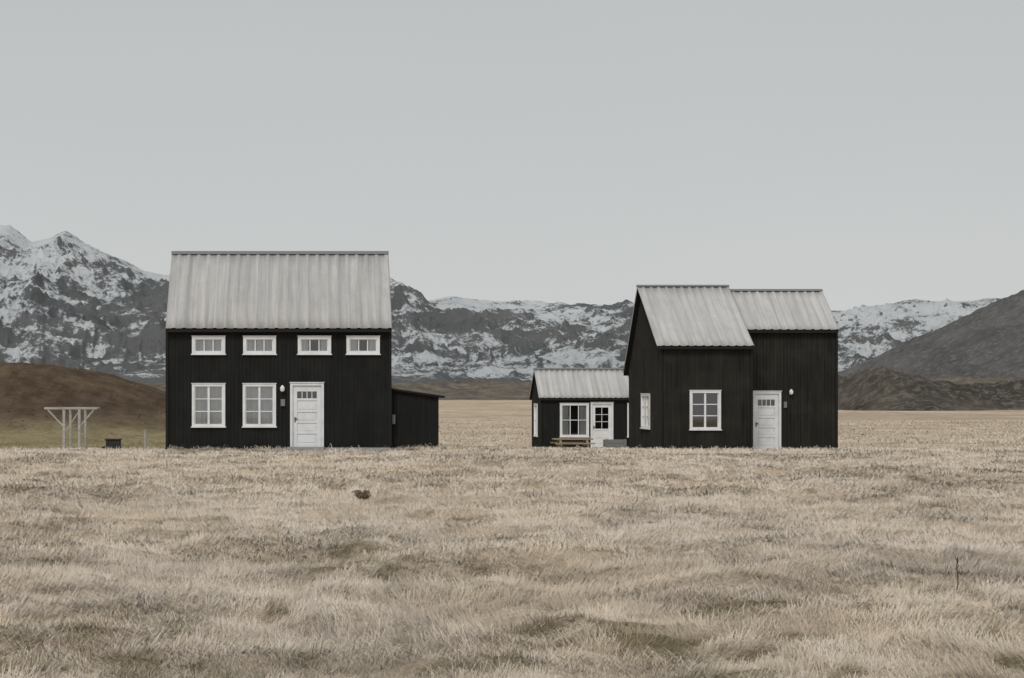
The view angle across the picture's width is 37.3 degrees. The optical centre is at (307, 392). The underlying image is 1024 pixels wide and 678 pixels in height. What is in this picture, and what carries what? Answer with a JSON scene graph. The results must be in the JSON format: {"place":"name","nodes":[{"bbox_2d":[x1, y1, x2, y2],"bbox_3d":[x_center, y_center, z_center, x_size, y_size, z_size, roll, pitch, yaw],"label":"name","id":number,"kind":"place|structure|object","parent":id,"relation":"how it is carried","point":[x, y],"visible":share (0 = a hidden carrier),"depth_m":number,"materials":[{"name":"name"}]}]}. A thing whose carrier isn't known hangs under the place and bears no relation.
{"place":"outdoors","nodes":[
{"label":"outdoors","id":0,"kind":"place"},
{"bbox_2d":[0,225,1002,383],"bbox_3d":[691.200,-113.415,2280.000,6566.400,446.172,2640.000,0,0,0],"label":"mountain range","id":1,"kind":"structure","parent":0,"point":[70,300],"depth_m":1918.60,"materials":[{"name":"grey stone"}]},
{"bbox_2d":[0,362,1023,677],"bbox_3d":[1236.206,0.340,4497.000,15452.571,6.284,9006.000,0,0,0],"label":"ground","id":2,"kind":"structure","parent":0,"point":[50,386],"depth_m":20.29,"materials":[{"name":"beige plant"}]},
{"bbox_2d":[44,407,99,448],"bbox_3d":[-8.389,1.448,53.715,1.878,1.844,1.530,0,0,0],"label":"clothes drying frame","id":3,"kind":"object","parent":2,"relation":"on","point":[79,424],"visible":0.9,"depth_m":52.98,"materials":[{"name":"grey wood"}]},
{"bbox_2d":[101,439,121,449],"bbox_3d":[-7.005,1.981,53.500,0.710,0.639,0.480,0,0,0],"label":"garden utility box","id":4,"kind":"object","parent":2,"relation":"on","point":[112,443],"visible":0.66,"depth_m":53.30,"materials":[{"name":"plastic"}]},
{"bbox_2d":[143,430,146,447],"bbox_3d":[-5.863,1.954,54.000,0.120,1.192,0.120,0,0,0],"label":"fence post","id":5,"kind":"object","parent":2,"relation":"on","point":[144,438],"visible":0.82,"depth_m":53.96,"materials":[{"name":"grey wood"}]},
{"bbox_2d":[168,332,388,450],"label":"front wall","id":6,"kind":"structure","parent":2,"relation":"on","point":[356,400],"depth_m":48.60,"materials":[{"name":"black wood"}]},
{"bbox_2d":[191,383,225,427],"bbox_3d":[-3.208,0.422,48.585,1.143,1.449,0.150,0,0,0],"label":"window frame","id":7,"kind":"object","parent":6,"relation":"attached to","point":[194,411],"visible":1,"depth_m":48.55,"materials":[{"name":"white wood"}]},
{"bbox_2d":[196,386,221,423],"bbox_3d":[-3.208,0.417,48.672,0.973,1.319,0.015,0,0,0],"label":"curtain","id":8,"kind":"object","parent":7,"relation":"attached to","point":[202,404],"visible":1,"depth_m":48.67,"materials":[{"name":"fabric"}]},
{"bbox_2d":[191,336,225,354],"bbox_3d":[-3.208,-1.529,48.585,1.143,0.629,0.150,0,0,0],"label":"window frame","id":9,"kind":"object","parent":6,"relation":"attached to","point":[204,338],"visible":1,"depth_m":48.55,"materials":[{"name":"white wood"}]},
{"bbox_2d":[196,340,220,350],"bbox_3d":[-3.208,-1.534,48.672,0.943,0.469,0.015,0,0,0],"label":"curtain","id":10,"kind":"object","parent":9,"relation":"attached to","point":[208,345],"visible":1,"depth_m":48.67,"materials":[{"name":"fabric"}]},
{"bbox_2d":[242,383,276,427],"bbox_3d":[-1.555,0.422,48.585,1.143,1.449,0.150,0,0,0],"label":"window frame","id":11,"kind":"object","parent":6,"relation":"attached to","point":[259,411],"visible":1,"depth_m":48.55,"materials":[{"name":"white wood"}]},
{"bbox_2d":[246,386,272,423],"bbox_3d":[-1.555,0.417,48.672,0.973,1.319,0.015,0,0,0],"label":"curtain","id":12,"kind":"object","parent":11,"relation":"attached to","point":[252,404],"visible":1,"depth_m":48.67,"materials":[{"name":"fabric"}]},
{"bbox_2d":[242,336,276,354],"bbox_3d":[-1.548,-1.529,48.585,1.129,0.629,0.150,0,0,0],"label":"window frame","id":13,"kind":"object","parent":6,"relation":"attached to","point":[255,338],"visible":1,"depth_m":48.55,"materials":[{"name":"white wood"}]},
{"bbox_2d":[247,340,271,350],"bbox_3d":[-1.548,-1.534,48.672,0.929,0.469,0.015,0,0,0],"label":"curtain","id":14,"kind":"object","parent":13,"relation":"attached to","point":[259,345],"visible":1,"depth_m":48.67,"materials":[{"name":"fabric"}]},
{"bbox_2d":[289,382,323,446],"bbox_3d":[-0.007,0.763,48.585,1.137,2.196,0.130,0,0,0],"label":"door frame","id":15,"kind":"object","parent":6,"relation":"attached to","point":[292,384],"visible":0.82,"depth_m":48.55,"materials":[{"name":"white wood"}]},
{"bbox_2d":[293,386,320,446],"bbox_3d":[-0.007,0.808,48.620,0.915,2.045,0.040,0,0,0],"label":"door","id":16,"kind":"structure","parent":15,"relation":"in","point":[307,424],"depth_m":48.60,"materials":[{"name":"white wood"}]},
{"bbox_2d":[297,336,331,354],"bbox_3d":[0.236,-1.529,48.585,1.143,0.629,0.150,0,0,0],"label":"window frame","id":17,"kind":"object","parent":6,"relation":"attached to","point":[318,338],"visible":1,"depth_m":48.55,"materials":[{"name":"white wood"}]},
{"bbox_2d":[302,340,307,350],"bbox_3d":[-0.097,-1.534,48.672,0.277,0.469,0.015,0,0,0],"label":"curtain","id":18,"kind":"object","parent":17,"relation":"attached to","point":[304,345],"visible":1,"depth_m":48.67,"materials":[{"name":"fabric"}]},
{"bbox_2d":[320,340,326,350],"bbox_3d":[0.569,-1.534,48.672,0.277,0.469,0.015,0,0,0],"label":"curtain","id":19,"kind":"object","parent":17,"relation":"attached to","point":[323,345],"visible":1,"depth_m":48.67,"materials":[{"name":"fabric"}]},
{"bbox_2d":[346,336,380,354],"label":"window frame","id":20,"kind":"object","parent":6,"relation":"attached to","point":[358,338],"visible":1,"depth_m":48.55,"materials":[{"name":"white wood"}]},
{"bbox_2d":[350,340,356,350],"bbox_3d":[1.486,-1.534,48.672,0.277,0.469,0.015,0,0,0],"label":"curtain","id":21,"kind":"object","parent":20,"relation":"attached to","point":[353,345],"visible":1,"depth_m":48.67,"materials":[{"name":"fabric"}]},
{"bbox_2d":[369,340,375,350],"bbox_3d":[2.152,-1.534,48.672,0.277,0.469,0.015,0,0,0],"label":"curtain","id":22,"kind":"object","parent":20,"relation":"attached to","point":[372,345],"visible":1,"depth_m":48.67,"materials":[{"name":"fabric"}]},
{"bbox_2d":[166,328,390,331],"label":"roof deck","id":23,"kind":"structure","parent":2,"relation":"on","point":[278,330],"depth_m":48.37,"materials":[{"name":"black wood"}]},
{"bbox_2d":[166,254,391,328],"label":"roof front","id":24,"kind":"structure","parent":23,"relation":"attached to","point":[299,291],"depth_m":49.41,"materials":[{"name":"metal"}]},
{"bbox_2d":[308,340,317,350],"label":"interior wall","id":25,"kind":"structure","parent":23,"relation":"attached to","point":[313,345],"depth_m":49.20,"materials":[{"name":"grey"}]},
{"bbox_2d":[357,340,368,350],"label":"interior wall","id":26,"kind":"structure","parent":23,"relation":"attached to","point":[362,345],"depth_m":49.20,"materials":[{"name":"grey"}]},
{"bbox_2d":[166,328,391,448],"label":"corner boards","id":27,"kind":"object","parent":2,"relation":"on","point":[390,389],"visible":0.64,"depth_m":48.55,"materials":[{"name":"black wood"}]},
{"bbox_2d":[297,391,316,397],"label":"interior wall","id":28,"kind":"structure","parent":2,"relation":"on","point":[306,394],"depth_m":49.10,"materials":[{"name":"grey"}]},
{"bbox_2d":[286,447,392,451],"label":"deck","id":29,"kind":"structure","parent":2,"relation":"on","point":[320,448],"depth_m":47.70,"materials":[{"name":"grey wood"}]},
{"bbox_2d":[351,490,371,498],"bbox_3d":[0.916,1.672,24.485,0.441,0.150,0.334,0,0,-23],"label":"grass tussock","id":30,"kind":"object","parent":2,"relation":"on","point":[365,494],"depth_m":24.46,"materials":[{"name":"brown plant"}]},
{"bbox_2d":[392,388,444,449],"bbox_3d":[3.639,1.052,50.350,1.768,2.397,3.140,0,0,0],"label":"lean to shed","id":31,"kind":"object","parent":2,"relation":"on","point":[415,417],"visible":0.65,"depth_m":48.95,"materials":[{"name":"black wood"}]},
{"bbox_2d":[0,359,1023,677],"bbox_3d":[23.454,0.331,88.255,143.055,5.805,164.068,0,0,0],"label":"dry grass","id":32,"kind":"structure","parent":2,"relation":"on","point":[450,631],"depth_m":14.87,"materials":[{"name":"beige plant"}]},
{"bbox_2d":[550,438,594,447],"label":"picnic table","id":33,"kind":"object","parent":2,"relation":"on","point":[559,442],"visible":0.85,"depth_m":70.15,"materials":[{"name":"brown wood"}]},
{"bbox_2d":[529,368,628,447],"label":"black cabin","id":34,"kind":"object","parent":2,"relation":"on","point":[593,403],"visible":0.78,"depth_m":74.07,"materials":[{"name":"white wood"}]},
{"bbox_2d":[533,403,537,436],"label":"window frame","id":35,"kind":"structure","parent":34,"relation":"in","point":[535,435],"depth_m":75.89,"materials":[{"name":"white paint"}]},
{"bbox_2d":[560,403,588,436],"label":"window frame","id":36,"kind":"structure","parent":34,"relation":"in","point":[587,404],"depth_m":73.95,"materials":[{"name":"white paint"}]},
{"bbox_2d":[592,404,610,446],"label":"door leaf","id":37,"kind":"structure","parent":34,"relation":"in","point":[598,435],"depth_m":74.01,"materials":[{"name":"white paint"}]},
{"bbox_2d":[627,403,628,436],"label":"window frame","id":38,"kind":"structure","parent":34,"relation":"in","point":[627,403],"depth_m":73.95,"materials":[{"name":"white paint"}]},
{"bbox_2d":[603,439,626,447],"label":"wooden planter box","id":39,"kind":"object","parent":2,"relation":"on","point":[615,443],"visible":0.77,"depth_m":70.25,"materials":[{"name":"grey"}]},
{"bbox_2d":[623,290,639,375],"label":"roof deck","id":40,"kind":"structure","parent":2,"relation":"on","point":[632,334],"depth_m":59.62,"materials":[{"name":"black wood"}]},
{"bbox_2d":[623,289,636,372],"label":"roof back","id":41,"kind":"structure","parent":40,"relation":"on","point":[630,329],"depth_m":59.61,"materials":[{"name":"metal"}]},
{"bbox_2d":[629,299,659,448],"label":"gable wall","id":42,"kind":"structure","parent":2,"relation":"on","point":[644,371],"depth_m":58.04,"materials":[{"name":"black wood"}]},
{"bbox_2d":[640,393,649,429],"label":"window frame","id":43,"kind":"object","parent":42,"relation":"attached to","point":[642,415],"visible":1,"depth_m":57.59,"materials":[{"name":"white wood"}]},
{"bbox_2d":[643,396,648,425],"bbox_3d":[13.110,0.724,57.625,0.001,1.147,1.280,0,0,0],"label":"window pane","id":44,"kind":"object","parent":43,"relation":"in","point":[644,410],"visible":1,"depth_m":57.87,"materials":[{"name":"glass"}]},
{"bbox_2d":[637,288,753,348],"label":"roof deck","id":45,"kind":"structure","parent":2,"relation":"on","point":[705,347],"depth_m":54.97,"materials":[{"name":"black"}]},
{"bbox_2d":[637,287,753,345],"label":"roof front","id":46,"kind":"structure","parent":45,"relation":"on","point":[694,316],"depth_m":56.50,"materials":[{"name":"metal"}]},
{"bbox_2d":[636,285,729,286],"bbox_3d":[14.664,-4.163,58.300,3.600,0.077,0.200,0,0,0],"label":"ridge cap","id":47,"kind":"object","parent":46,"relation":"on","point":[682,286],"visible":1,"depth_m":58.25,"materials":[{"name":"grey metal"}]},
{"bbox_2d":[693,393,716,426],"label":"interior wall","id":48,"kind":"structure","parent":2,"relation":"on","point":[698,398],"depth_m":55.80,"materials":[{"name":"grey"}]},
{"bbox_2d":[663,349,749,449],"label":"front wall","id":49,"kind":"structure","parent":2,"relation":"on","point":[725,371],"depth_m":55.20,"materials":[{"name":"black wood"}]},
{"bbox_2d":[689,390,721,429],"bbox_3d":[14.707,0.659,55.185,1.211,1.495,0.150,0,0,0],"label":"window frame","id":50,"kind":"object","parent":49,"relation":"attached to","point":[691,404],"visible":1,"depth_m":55.15,"materials":[{"name":"white wood"}]},
{"bbox_2d":[660,349,752,448],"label":"corner boards","id":51,"kind":"object","parent":2,"relation":"on","point":[751,398],"visible":0.64,"depth_m":55.16,"materials":[{"name":"black wood"}]},
{"bbox_2d":[730,289,838,449],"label":"wing","id":52,"kind":"structure","parent":2,"relation":"on","point":[793,333],"depth_m":56.70,"materials":[{"name":"black wood"}]},
{"bbox_2d":[754,394,777,449],"bbox_3d":[17.431,1.132,56.720,0.920,2.147,0.040,0,0,0],"label":"door leaf","id":53,"kind":"structure","parent":52,"relation":"in","point":[766,432],"depth_m":56.70,"materials":[{"name":"white paint"}]},
{"bbox_2d":[838,367,1023,410],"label":"lava moraine","id":54,"kind":"structure","parent":2,"relation":"on","point":[883,389],"depth_m":278.39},
{"bbox_2d":[955,557,959,588],"bbox_3d":[5.487,1.527,12.598,0.044,0.272,0.040,0,0,0],"label":"weed stalk","id":55,"kind":"object","parent":2,"relation":"on","point":[957,570],"visible":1,"depth_m":12.60,"materials":[{"name":"brown plant"}]},
{"bbox_2d":[0,0,1023,310],"label":"sky","id":56,"kind":"structure","parent":0,"point":[858,152],"materials":[{"name":"grey"}]},
{"bbox_2d":[143,376,1013,399],"bbox_3d":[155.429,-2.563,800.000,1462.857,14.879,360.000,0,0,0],"label":"heath hills","id":57,"kind":"structure","parent":0,"point":[465,389],"depth_m":747.31,"materials":[{"name":"brown plant"}]},
{"bbox_2d":[838,290,1023,380],"bbox_3d":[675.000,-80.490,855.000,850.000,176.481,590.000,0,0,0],"label":"scree hillside","id":58,"kind":"structure","parent":0,"point":[987,342],"depth_m":874.97,"materials":[{"name":"grey stone"}]},
{"bbox_3d":[-0.919,-3.318,51.740,7.295,2.731,2.280,0,0,0],"label":"roof deck","id":59,"kind":"object","parent":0,"visible":0},
{"bbox_3d":[-0.917,-3.400,51.763,7.345,2.668,2.332,0,0,0],"label":"roof back","id":60,"kind":"object","parent":59,"relation":"on","visible":0},
{"bbox_2d":[171,251,388,253],"bbox_3d":[-0.919,-4.729,50.600,7.355,0.118,0.200,0,0,0],"label":"ridge cap","id":61,"kind":"object","parent":60,"relation":"on","point":[279,252],"visible":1,"depth_m":50.55,"materials":[{"name":"grey metal"}]}
]}

